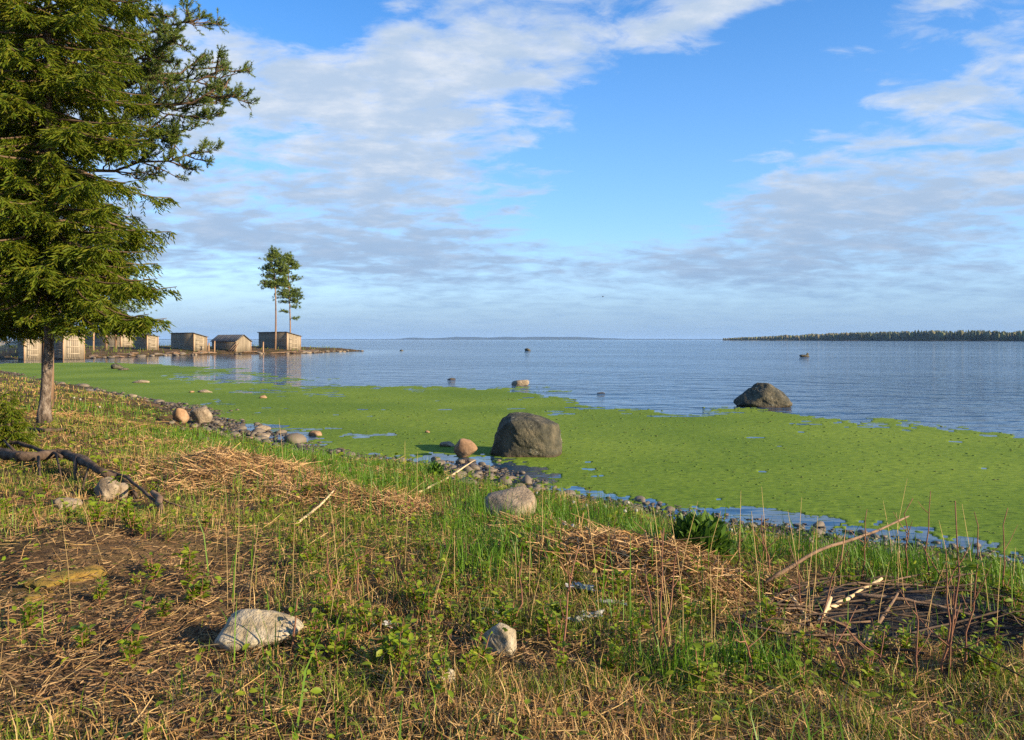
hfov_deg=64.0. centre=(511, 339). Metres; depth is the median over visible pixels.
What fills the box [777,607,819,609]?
stick
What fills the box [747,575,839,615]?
stick
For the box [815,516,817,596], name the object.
grass stalk
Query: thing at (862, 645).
bare cane
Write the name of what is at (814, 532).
leafy weed
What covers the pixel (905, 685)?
leafy weed
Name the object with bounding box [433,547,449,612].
grass stalk
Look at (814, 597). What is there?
stick
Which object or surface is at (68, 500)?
stone
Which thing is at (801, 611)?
stick
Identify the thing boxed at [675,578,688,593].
leafy weed
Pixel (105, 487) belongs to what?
stone
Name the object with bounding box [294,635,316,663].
leafy weed
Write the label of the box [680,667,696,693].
leafy weed
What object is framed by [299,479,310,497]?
leafy weed
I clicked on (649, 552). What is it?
leafy weed
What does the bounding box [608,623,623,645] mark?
leafy weed
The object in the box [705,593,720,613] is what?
leafy weed
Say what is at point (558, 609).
leafy weed
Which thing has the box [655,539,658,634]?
grass stalk
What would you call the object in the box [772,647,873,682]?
stick
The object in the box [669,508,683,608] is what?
grass stalk
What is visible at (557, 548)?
leafy weed
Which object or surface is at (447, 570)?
leafy weed
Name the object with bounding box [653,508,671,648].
grass stalk
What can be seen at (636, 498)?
shore stone
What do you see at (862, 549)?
leafy weed
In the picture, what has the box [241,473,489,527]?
reed heap
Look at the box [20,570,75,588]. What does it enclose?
moss cushion
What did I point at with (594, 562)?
grass stalk
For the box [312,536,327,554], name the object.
leafy weed
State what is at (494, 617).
leafy weed
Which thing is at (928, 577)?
leafy weed
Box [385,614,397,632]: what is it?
leafy weed
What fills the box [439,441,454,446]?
water stone
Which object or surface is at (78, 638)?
leafy weed
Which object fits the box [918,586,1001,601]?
stick
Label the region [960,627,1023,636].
stick
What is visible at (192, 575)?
leafy weed
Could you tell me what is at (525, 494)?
stone
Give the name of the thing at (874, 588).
stick
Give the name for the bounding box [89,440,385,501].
reed heap
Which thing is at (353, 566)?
leafy weed
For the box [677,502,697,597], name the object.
grass stalk
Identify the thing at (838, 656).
bare cane
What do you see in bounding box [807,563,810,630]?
grass stalk
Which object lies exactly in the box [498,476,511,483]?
shore stone
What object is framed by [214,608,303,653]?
stone
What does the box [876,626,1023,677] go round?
stick
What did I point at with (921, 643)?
leafy weed
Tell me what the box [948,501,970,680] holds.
bare cane
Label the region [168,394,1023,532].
weed clumps
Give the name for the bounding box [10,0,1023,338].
sky
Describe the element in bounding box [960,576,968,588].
leafy weed
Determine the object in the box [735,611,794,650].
stick
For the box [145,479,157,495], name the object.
leafy weed
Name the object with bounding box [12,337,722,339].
hills
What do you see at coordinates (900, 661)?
leafy weed
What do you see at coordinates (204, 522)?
leafy weed
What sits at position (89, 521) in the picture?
grass stalk
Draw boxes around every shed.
[0,339,17,355]
[18,338,40,359]
[54,334,84,359]
[85,331,133,346]
[133,334,159,349]
[170,332,207,350]
[210,335,252,351]
[257,332,301,349]
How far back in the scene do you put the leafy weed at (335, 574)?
5.12 m
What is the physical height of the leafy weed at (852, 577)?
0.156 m
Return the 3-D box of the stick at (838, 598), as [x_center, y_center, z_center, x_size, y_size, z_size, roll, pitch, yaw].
[2.115,1.732,5.468,1.556,0.086,0.083,0,0,-34]
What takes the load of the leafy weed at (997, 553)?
on the ground at (106, 551)
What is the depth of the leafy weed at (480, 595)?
4.76 m
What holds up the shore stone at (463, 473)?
on the ground at (106, 551)
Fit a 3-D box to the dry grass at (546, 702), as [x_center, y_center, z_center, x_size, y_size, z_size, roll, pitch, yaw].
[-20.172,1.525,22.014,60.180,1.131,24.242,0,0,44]
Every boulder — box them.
[490,412,561,457]
[733,383,792,407]
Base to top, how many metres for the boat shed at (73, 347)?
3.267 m
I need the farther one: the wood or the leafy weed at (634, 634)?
the wood
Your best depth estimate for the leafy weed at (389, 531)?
6.99 m
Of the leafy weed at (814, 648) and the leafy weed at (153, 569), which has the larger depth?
the leafy weed at (153, 569)
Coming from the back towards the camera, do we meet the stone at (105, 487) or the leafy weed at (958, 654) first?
the stone at (105, 487)
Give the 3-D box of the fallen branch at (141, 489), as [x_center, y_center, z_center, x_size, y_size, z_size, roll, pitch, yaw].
[-4.022,1.547,8.682,0.141,0.192,1.964,0,0,-44]
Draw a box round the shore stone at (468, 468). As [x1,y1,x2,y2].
[461,465,473,472]
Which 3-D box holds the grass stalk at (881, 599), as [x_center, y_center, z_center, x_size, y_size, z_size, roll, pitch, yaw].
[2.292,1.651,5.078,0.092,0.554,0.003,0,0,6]
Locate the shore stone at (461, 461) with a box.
[455,459,464,463]
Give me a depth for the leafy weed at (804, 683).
3.76 m
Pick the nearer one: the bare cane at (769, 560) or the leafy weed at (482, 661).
the leafy weed at (482, 661)
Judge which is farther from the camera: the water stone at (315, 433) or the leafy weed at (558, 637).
the water stone at (315, 433)
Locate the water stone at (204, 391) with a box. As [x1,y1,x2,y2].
[198,389,210,392]
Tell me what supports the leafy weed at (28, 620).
on the ground at (106, 551)
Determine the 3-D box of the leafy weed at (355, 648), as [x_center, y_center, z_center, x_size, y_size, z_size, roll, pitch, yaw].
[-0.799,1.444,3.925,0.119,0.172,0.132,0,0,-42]
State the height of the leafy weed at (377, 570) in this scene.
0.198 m
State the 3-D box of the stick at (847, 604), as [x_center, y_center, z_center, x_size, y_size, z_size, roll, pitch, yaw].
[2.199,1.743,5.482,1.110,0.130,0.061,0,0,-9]
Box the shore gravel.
[0,370,1023,569]
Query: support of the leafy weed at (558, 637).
on the ground at (106, 551)
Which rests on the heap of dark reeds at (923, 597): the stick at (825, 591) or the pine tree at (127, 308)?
the stick at (825, 591)
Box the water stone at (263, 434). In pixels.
[254,433,269,437]
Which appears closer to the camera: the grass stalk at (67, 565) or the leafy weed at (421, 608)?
the grass stalk at (67, 565)
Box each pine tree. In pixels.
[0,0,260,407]
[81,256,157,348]
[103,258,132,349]
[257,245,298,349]
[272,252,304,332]
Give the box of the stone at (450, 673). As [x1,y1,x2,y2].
[427,666,454,683]
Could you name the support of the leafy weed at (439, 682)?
on the ground at (106, 551)
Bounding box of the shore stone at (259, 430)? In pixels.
[252,428,265,431]
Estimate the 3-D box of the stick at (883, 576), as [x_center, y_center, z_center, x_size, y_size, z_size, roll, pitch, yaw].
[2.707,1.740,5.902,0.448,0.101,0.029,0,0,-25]
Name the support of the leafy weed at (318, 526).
on the ground at (106, 551)
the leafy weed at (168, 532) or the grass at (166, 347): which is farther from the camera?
the grass at (166, 347)
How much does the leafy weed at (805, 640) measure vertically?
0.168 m
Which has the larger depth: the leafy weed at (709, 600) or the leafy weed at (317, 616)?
the leafy weed at (709, 600)
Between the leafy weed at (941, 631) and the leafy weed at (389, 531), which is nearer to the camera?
the leafy weed at (941, 631)
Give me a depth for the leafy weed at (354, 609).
4.36 m
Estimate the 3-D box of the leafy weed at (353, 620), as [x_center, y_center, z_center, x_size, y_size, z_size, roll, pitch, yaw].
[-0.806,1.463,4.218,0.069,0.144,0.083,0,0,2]
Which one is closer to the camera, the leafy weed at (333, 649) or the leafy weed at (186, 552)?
the leafy weed at (333, 649)
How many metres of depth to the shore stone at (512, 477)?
13.21 m
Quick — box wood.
[723,329,1023,340]
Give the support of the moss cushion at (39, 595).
on the ground at (106, 551)
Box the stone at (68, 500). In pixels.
[53,497,82,509]
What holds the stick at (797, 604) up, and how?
on the reed heap at (615, 537)
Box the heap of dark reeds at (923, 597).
[782,585,1023,652]
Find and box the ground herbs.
[0,390,1023,739]
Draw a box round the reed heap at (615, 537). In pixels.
[390,506,854,638]
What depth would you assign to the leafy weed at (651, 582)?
5.36 m
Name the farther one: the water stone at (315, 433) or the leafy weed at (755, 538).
the water stone at (315, 433)
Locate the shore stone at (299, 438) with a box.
[284,433,306,443]
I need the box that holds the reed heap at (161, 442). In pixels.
[109,433,283,455]
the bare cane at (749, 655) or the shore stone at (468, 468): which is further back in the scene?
the shore stone at (468, 468)
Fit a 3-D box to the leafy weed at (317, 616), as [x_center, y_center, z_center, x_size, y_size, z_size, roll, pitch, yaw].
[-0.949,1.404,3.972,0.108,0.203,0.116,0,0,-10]
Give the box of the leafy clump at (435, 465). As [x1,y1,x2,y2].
[427,460,443,476]
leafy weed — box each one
[0,498,11,518]
[0,498,14,510]
[19,599,41,629]
[19,600,43,624]
[21,505,33,522]
[25,483,33,497]
[30,494,44,511]
[39,476,52,496]
[51,485,61,498]
[60,499,73,520]
[70,505,79,518]
[73,622,91,650]
[74,623,95,654]
[78,504,96,526]
[86,482,96,496]
[87,501,107,527]
[90,574,110,604]
[91,501,104,512]
[94,577,109,592]
[109,502,121,521]
[117,623,148,662]
[118,498,135,527]
[119,640,140,667]
[120,505,139,534]
[130,571,140,585]
[134,514,146,533]
[135,519,151,537]
[142,552,165,583]
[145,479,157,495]
[155,595,175,622]
[155,597,170,619]
[161,522,174,542]
[162,509,169,522]
[171,541,197,578]
[180,573,210,602]
[183,585,198,603]
[186,560,201,583]
[194,572,210,602]
[199,511,216,529]
[258,495,273,512]
[287,531,294,545]
[288,522,299,538]
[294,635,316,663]
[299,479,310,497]
[299,546,315,567]
[303,523,314,539]
[303,621,322,647]
[304,608,327,645]
[306,540,314,551]
[306,544,318,566]
[307,574,325,592]
[307,637,325,680]
[309,586,335,619]
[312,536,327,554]
[314,518,322,531]
[314,550,321,565]
[322,637,341,668]
[324,630,337,651]
[328,588,349,617]
[328,618,354,663]
[329,565,347,587]
[335,531,342,548]
[335,624,358,651]
[341,624,354,648]
[343,597,362,624]
[345,554,359,575]
[347,542,364,564]
[349,612,361,632]
[350,511,360,529]
[350,553,368,571]
[354,596,370,624]
[354,604,378,637]
[361,566,371,585]
[370,555,390,584]
[371,628,388,660]
[372,605,386,631]
[376,629,397,665]
[384,625,411,672]
[385,525,394,537]
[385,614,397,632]
[387,610,416,638]
[388,613,414,660]
[391,581,403,605]
[396,628,415,656]
[396,633,427,690]
[398,542,406,558]
[399,569,417,586]
[401,577,412,601]
[405,567,420,580]
[407,581,419,606]
[407,648,423,661]
[410,622,434,647]
[411,532,425,545]
[411,554,422,576]
[412,636,421,657]
[414,580,431,605]
[414,601,428,617]
[416,581,443,614]
[419,564,434,583]
[421,535,441,552]
[425,537,435,554]
[425,613,443,636]
[426,559,434,572]
[428,551,435,563]
[429,648,451,681]
[429,672,449,692]
[434,484,441,494]
[435,555,443,574]
[437,574,455,599]
[439,554,459,595]
[443,594,456,624]
[444,574,461,595]
[445,481,452,491]
[459,645,482,678]
[464,589,482,614]
[468,576,480,594]
[470,632,493,667]
[472,561,497,583]
[472,611,485,641]
[477,649,490,677]
[478,574,495,598]
[482,603,507,631]
[489,586,502,599]
[491,591,512,618]
[496,566,507,581]
[501,525,514,545]
[502,599,523,628]
[515,527,533,553]
[524,577,537,596]
[535,600,558,638]
[542,550,557,572]
[543,512,556,530]
[543,564,557,584]
[545,595,572,622]
[546,540,563,561]
[549,611,567,651]
[551,601,565,619]
[551,641,570,680]
[573,562,585,586]
[575,511,585,522]
[585,487,592,501]
[587,553,606,572]
[593,565,610,595]
[598,648,616,675]
[600,640,625,676]
[605,514,619,528]
[606,601,618,622]
[606,641,622,664]
[607,569,621,593]
[607,644,624,660]
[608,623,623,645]
[609,568,631,599]
[618,621,625,638]
[623,505,633,515]
[626,614,648,643]
[627,546,645,570]
[631,573,640,589]
[632,601,651,630]
[639,551,658,568]
[643,573,660,598]
[657,524,668,543]
[672,629,688,650]
[674,584,694,604]
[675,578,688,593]
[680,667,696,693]
[682,594,699,625]
[687,554,705,580]
[687,642,717,697]
[700,621,712,637]
[705,586,720,619]
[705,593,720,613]
[730,664,750,692]
[732,640,761,669]
[733,524,750,547]
[742,564,755,591]
[749,618,763,638]
[750,531,759,545]
[755,595,777,623]
[758,603,772,625]
[762,613,779,638]
[773,574,787,591]
[789,659,818,697]
[795,629,819,659]
[809,526,820,538]
[810,637,819,658]
[812,579,823,594]
[819,647,839,678]
[831,533,841,556]
[845,569,859,586]
[855,542,870,558]
[857,650,879,683]
[866,641,876,661]
[867,620,892,658]
[878,668,889,682]
[888,653,908,671]
[892,558,908,573]
[895,624,914,653]
[899,671,913,694]
[914,631,925,650]
[920,567,935,588]
[934,625,950,652]
[953,643,972,666]
[959,635,982,672]
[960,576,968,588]
[975,645,998,675]
[975,651,997,675]
[976,655,995,685]
[979,641,999,661]
[982,617,1012,661]
[983,548,1002,570]
[993,573,1015,600]
[993,648,1009,662]
[1002,582,1023,606]
[1004,666,1023,685]
[1005,598,1023,619]
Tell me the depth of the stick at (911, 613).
5.36 m
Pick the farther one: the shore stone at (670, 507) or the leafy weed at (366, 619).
the shore stone at (670, 507)
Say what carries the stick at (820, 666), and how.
on the stick at (748, 621)
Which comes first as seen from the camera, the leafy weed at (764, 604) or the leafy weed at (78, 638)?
the leafy weed at (78, 638)
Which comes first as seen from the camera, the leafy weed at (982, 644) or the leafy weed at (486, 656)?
the leafy weed at (486, 656)
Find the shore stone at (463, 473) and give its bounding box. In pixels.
[458,471,466,477]
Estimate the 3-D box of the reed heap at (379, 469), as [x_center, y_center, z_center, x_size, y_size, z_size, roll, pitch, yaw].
[-1.711,1.843,11.055,2.607,0.459,1.238,0,0,0]
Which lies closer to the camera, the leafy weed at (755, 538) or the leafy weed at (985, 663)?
the leafy weed at (985, 663)
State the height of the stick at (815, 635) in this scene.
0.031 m
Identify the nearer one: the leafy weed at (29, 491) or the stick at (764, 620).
the stick at (764, 620)
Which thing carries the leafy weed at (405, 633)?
on the ground at (106, 551)
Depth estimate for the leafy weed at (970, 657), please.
4.11 m
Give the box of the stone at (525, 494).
[485,486,536,517]
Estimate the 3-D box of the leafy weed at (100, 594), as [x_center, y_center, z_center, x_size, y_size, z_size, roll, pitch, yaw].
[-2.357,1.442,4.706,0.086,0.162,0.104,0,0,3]
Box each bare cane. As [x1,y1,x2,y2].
[31,488,44,530]
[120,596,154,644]
[290,599,305,665]
[321,569,345,600]
[326,533,351,591]
[345,545,376,606]
[509,552,522,629]
[557,546,578,676]
[636,523,669,647]
[637,564,686,645]
[655,547,681,647]
[735,530,751,575]
[735,614,770,672]
[747,533,775,582]
[749,516,783,577]
[787,540,800,602]
[818,535,849,630]
[818,605,857,685]
[844,621,893,682]
[853,510,870,578]
[893,498,912,580]
[899,589,932,681]
[918,491,939,580]
[918,604,994,677]
[923,547,961,670]
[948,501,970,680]
[961,553,991,672]
[974,512,1002,586]
[1000,508,1017,598]
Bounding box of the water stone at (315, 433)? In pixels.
[308,430,321,435]
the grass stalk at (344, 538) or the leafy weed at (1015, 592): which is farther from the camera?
the grass stalk at (344, 538)
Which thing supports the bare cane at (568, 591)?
on the ground at (106, 551)
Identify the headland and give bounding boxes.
[722,340,971,340]
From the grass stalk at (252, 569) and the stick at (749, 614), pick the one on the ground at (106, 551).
the grass stalk at (252, 569)
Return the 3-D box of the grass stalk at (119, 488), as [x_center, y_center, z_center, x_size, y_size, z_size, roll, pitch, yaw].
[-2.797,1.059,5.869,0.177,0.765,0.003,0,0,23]
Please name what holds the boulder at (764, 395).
in the lake
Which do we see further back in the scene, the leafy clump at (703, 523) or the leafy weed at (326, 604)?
the leafy clump at (703, 523)
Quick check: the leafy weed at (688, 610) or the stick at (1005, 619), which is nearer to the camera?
the leafy weed at (688, 610)
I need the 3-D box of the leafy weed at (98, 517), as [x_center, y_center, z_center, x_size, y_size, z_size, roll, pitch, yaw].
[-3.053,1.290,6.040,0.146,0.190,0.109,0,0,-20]
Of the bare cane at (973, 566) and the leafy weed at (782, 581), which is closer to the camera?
the bare cane at (973, 566)
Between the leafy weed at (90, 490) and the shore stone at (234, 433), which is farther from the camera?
the shore stone at (234, 433)
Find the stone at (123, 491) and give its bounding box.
[115,483,128,498]
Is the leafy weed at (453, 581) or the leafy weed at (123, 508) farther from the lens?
the leafy weed at (123, 508)
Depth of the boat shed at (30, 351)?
92.63 m
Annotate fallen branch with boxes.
[0,439,62,457]
[26,426,79,433]
[106,469,167,506]
[150,490,195,513]
[296,489,334,522]
[419,459,474,491]
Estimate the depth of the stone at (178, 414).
21.35 m
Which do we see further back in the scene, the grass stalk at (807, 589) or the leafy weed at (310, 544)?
the leafy weed at (310, 544)
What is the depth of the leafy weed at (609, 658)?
3.92 m
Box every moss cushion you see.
[15,591,53,605]
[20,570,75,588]
[71,564,106,582]
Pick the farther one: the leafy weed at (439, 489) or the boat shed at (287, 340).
the boat shed at (287, 340)
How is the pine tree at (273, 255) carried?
on the ground at (106, 551)
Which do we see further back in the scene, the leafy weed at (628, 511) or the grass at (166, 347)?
the grass at (166, 347)
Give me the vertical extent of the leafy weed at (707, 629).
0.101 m
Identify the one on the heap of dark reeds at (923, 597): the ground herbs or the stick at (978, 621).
the stick at (978, 621)
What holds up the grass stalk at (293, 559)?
on the ground at (106, 551)
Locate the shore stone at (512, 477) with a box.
[509,476,520,482]
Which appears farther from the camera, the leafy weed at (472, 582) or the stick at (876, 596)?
the stick at (876, 596)
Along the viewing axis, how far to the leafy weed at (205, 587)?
4.71 m
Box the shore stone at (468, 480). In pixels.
[458,477,476,484]
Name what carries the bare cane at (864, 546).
on the ground at (106, 551)
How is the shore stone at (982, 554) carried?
on the ground at (106, 551)
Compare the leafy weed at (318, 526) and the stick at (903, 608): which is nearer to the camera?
the stick at (903, 608)
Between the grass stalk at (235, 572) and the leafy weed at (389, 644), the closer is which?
the leafy weed at (389, 644)
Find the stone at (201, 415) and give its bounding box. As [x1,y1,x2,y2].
[190,407,212,423]
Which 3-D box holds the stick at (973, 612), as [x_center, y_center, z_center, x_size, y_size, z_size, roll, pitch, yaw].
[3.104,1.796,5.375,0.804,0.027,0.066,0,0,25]
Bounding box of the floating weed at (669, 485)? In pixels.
[0,362,1023,554]
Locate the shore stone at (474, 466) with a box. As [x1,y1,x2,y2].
[468,464,479,469]
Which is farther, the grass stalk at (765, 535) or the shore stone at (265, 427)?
the shore stone at (265, 427)
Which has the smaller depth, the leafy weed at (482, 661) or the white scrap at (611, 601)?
the leafy weed at (482, 661)
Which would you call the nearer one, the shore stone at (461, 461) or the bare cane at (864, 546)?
the bare cane at (864, 546)
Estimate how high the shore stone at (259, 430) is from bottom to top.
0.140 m
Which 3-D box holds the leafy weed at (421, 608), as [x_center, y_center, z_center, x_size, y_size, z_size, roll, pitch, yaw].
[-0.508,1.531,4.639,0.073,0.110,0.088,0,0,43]
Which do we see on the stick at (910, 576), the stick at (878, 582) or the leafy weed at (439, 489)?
the stick at (878, 582)
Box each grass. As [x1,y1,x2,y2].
[0,344,355,368]
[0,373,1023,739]
[0,374,1023,739]
[0,399,1023,739]
[19,395,1023,687]
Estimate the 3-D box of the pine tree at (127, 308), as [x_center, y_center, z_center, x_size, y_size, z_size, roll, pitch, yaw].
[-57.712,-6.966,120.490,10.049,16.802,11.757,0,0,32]
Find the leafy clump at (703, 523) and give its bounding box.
[666,509,737,564]
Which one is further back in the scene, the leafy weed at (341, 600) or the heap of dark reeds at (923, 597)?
the heap of dark reeds at (923, 597)
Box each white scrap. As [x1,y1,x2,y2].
[368,620,394,627]
[565,581,600,591]
[582,609,603,617]
[600,598,626,605]
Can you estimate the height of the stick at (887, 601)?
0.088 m
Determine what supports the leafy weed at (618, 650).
on the ground at (106, 551)
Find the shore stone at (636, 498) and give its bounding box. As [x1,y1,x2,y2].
[634,496,644,500]
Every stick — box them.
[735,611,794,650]
[738,623,857,636]
[742,617,806,627]
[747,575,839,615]
[747,579,836,616]
[747,600,832,604]
[747,617,854,688]
[748,598,880,606]
[757,582,899,617]
[763,515,908,583]
[768,596,910,606]
[771,607,850,627]
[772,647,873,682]
[773,595,844,601]
[775,574,865,590]
[775,630,857,646]
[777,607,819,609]
[786,596,849,611]
[789,594,812,628]
[790,605,912,615]
[793,630,924,654]
[796,619,870,623]
[814,596,831,625]
[814,608,850,612]
[816,586,940,588]
[816,601,885,621]
[818,583,875,594]
[822,577,882,610]
[831,566,963,594]
[847,582,922,585]
[847,611,929,621]
[849,580,905,597]
[852,592,898,659]
[855,593,997,623]
[856,608,966,619]
[856,613,999,642]
[863,584,938,598]
[864,575,908,582]
[868,568,983,589]
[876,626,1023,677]
[877,582,979,594]
[883,581,923,603]
[884,602,983,610]
[886,609,1004,640]
[890,612,931,615]
[891,599,930,608]
[898,589,1022,600]
[904,590,1023,610]
[911,635,1006,653]
[917,604,1023,618]
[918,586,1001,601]
[932,573,997,584]
[933,607,1022,634]
[940,614,1015,655]
[956,586,1023,594]
[958,609,992,619]
[959,611,1023,630]
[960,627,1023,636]
[977,615,1023,622]
[985,610,1021,625]
[989,585,1023,602]
[989,620,1023,628]
[994,631,1023,640]
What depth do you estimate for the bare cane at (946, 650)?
4.07 m
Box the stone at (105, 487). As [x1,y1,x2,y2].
[94,477,120,499]
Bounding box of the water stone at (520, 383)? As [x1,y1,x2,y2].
[511,380,528,385]
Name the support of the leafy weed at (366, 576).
on the ground at (106, 551)
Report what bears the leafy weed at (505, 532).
on the ground at (106, 551)
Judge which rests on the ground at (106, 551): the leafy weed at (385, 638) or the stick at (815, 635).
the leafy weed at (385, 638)
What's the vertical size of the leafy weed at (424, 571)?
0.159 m
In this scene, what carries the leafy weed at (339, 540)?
on the ground at (106, 551)
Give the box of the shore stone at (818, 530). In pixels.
[807,528,823,534]
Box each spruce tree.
[0,0,181,422]
[0,1,73,347]
[0,390,42,451]
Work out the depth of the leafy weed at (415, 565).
5.51 m
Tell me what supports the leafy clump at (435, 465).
on the ground at (106, 551)
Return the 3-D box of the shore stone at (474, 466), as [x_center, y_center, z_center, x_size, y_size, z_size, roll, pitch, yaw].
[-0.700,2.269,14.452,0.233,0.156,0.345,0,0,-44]
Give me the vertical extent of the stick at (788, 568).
0.196 m
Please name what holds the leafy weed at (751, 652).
on the ground at (106, 551)
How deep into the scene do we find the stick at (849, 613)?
5.33 m
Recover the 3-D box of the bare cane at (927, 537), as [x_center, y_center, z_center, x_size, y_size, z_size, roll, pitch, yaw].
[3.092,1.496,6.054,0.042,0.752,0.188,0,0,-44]
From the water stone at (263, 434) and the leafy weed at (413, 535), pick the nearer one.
the leafy weed at (413, 535)
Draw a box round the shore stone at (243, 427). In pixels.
[235,425,246,429]
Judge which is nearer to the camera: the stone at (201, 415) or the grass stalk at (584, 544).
the grass stalk at (584, 544)
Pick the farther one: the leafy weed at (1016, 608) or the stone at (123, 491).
the stone at (123, 491)
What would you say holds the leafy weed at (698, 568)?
on the ground at (106, 551)
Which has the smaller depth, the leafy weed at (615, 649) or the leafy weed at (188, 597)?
the leafy weed at (615, 649)
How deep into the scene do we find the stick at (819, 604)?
5.40 m
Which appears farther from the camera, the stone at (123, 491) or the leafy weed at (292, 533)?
the stone at (123, 491)
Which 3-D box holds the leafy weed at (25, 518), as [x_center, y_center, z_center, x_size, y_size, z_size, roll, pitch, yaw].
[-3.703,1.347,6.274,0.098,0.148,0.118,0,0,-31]
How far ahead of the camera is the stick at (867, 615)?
5.28 m
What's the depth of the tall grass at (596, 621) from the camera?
4.60 m
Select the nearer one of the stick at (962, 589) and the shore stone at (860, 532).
the stick at (962, 589)
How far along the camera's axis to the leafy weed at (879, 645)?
4.34 m
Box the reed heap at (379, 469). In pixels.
[328,463,467,486]
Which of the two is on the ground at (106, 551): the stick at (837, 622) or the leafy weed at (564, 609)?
the leafy weed at (564, 609)
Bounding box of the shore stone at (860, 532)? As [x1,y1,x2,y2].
[856,529,867,534]
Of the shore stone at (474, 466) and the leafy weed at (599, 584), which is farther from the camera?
the shore stone at (474, 466)
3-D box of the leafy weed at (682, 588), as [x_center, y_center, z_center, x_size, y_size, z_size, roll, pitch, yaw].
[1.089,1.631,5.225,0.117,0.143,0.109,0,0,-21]
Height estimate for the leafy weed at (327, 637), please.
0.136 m
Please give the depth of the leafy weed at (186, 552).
5.19 m
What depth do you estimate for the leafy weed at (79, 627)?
3.92 m
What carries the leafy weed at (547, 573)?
on the ground at (106, 551)
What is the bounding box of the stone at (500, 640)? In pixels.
[483,623,516,656]
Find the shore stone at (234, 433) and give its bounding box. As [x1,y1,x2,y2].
[228,431,241,436]
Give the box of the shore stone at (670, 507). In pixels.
[664,506,674,510]
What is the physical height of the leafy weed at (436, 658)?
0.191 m
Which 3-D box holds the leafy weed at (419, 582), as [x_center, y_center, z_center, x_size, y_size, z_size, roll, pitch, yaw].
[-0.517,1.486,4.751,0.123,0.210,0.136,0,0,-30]
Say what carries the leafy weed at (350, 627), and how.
on the ground at (106, 551)
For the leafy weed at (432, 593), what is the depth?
4.69 m
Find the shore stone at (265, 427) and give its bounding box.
[255,425,270,430]
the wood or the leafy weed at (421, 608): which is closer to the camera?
the leafy weed at (421, 608)
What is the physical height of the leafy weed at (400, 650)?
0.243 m
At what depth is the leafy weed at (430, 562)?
5.62 m
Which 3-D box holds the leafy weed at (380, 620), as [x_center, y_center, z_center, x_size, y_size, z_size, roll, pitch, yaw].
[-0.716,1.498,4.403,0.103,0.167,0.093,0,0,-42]
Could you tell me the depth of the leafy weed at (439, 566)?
5.60 m
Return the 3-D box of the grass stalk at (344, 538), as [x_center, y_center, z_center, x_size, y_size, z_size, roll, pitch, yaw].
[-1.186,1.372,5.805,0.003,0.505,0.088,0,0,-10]
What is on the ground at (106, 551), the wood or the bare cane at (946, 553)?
the bare cane at (946, 553)
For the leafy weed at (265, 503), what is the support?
on the ground at (106, 551)
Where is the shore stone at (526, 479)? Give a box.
[521,475,531,484]
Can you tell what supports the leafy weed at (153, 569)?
on the ground at (106, 551)
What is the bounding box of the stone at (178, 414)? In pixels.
[172,408,188,423]
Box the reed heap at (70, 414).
[16,408,140,423]
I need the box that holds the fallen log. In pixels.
[0,439,139,505]
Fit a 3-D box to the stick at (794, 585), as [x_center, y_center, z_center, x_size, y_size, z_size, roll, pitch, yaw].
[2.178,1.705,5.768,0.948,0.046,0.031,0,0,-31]
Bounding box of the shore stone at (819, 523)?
[813,521,824,527]
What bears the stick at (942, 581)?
on the ground at (106, 551)
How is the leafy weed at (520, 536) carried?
on the ground at (106, 551)
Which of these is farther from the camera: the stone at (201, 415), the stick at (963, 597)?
the stone at (201, 415)
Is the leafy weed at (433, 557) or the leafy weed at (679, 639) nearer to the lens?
the leafy weed at (679, 639)
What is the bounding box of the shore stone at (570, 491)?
[565,489,575,493]
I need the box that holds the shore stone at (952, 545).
[949,543,956,547]
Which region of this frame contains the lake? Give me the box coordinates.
[0,340,1023,561]
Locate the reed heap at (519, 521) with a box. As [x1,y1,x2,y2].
[456,500,608,536]
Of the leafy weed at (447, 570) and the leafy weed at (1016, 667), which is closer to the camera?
the leafy weed at (1016, 667)
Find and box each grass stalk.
[62,521,71,611]
[63,472,102,560]
[113,439,129,533]
[226,535,227,609]
[233,526,238,612]
[249,524,258,606]
[292,514,294,602]
[329,565,341,622]
[331,508,338,589]
[344,516,344,561]
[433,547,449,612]
[454,529,454,598]
[515,548,516,599]
[529,564,529,601]
[575,499,589,583]
[587,505,598,611]
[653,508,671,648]
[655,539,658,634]
[661,576,669,646]
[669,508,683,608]
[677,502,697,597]
[710,566,711,634]
[714,555,718,642]
[751,511,762,638]
[762,496,767,574]
[803,537,813,638]
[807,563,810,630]
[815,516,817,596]
[875,565,888,640]
[996,561,1000,638]
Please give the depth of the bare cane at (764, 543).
5.63 m
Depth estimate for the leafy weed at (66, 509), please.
6.62 m
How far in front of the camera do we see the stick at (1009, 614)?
5.27 m
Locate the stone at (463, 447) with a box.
[454,438,477,457]
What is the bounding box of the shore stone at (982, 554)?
[975,552,995,556]
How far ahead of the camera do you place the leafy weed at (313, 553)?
5.76 m
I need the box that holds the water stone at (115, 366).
[111,363,122,368]
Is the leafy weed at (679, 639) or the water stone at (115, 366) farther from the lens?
the water stone at (115, 366)
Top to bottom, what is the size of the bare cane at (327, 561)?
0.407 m
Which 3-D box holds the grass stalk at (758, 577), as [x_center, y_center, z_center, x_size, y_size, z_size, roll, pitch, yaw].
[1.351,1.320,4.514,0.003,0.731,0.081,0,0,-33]
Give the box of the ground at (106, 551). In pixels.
[0,345,1023,739]
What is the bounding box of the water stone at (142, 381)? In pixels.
[132,380,149,382]
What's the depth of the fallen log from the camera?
9.81 m
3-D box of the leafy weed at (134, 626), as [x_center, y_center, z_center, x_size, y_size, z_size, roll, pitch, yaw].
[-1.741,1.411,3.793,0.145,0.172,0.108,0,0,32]

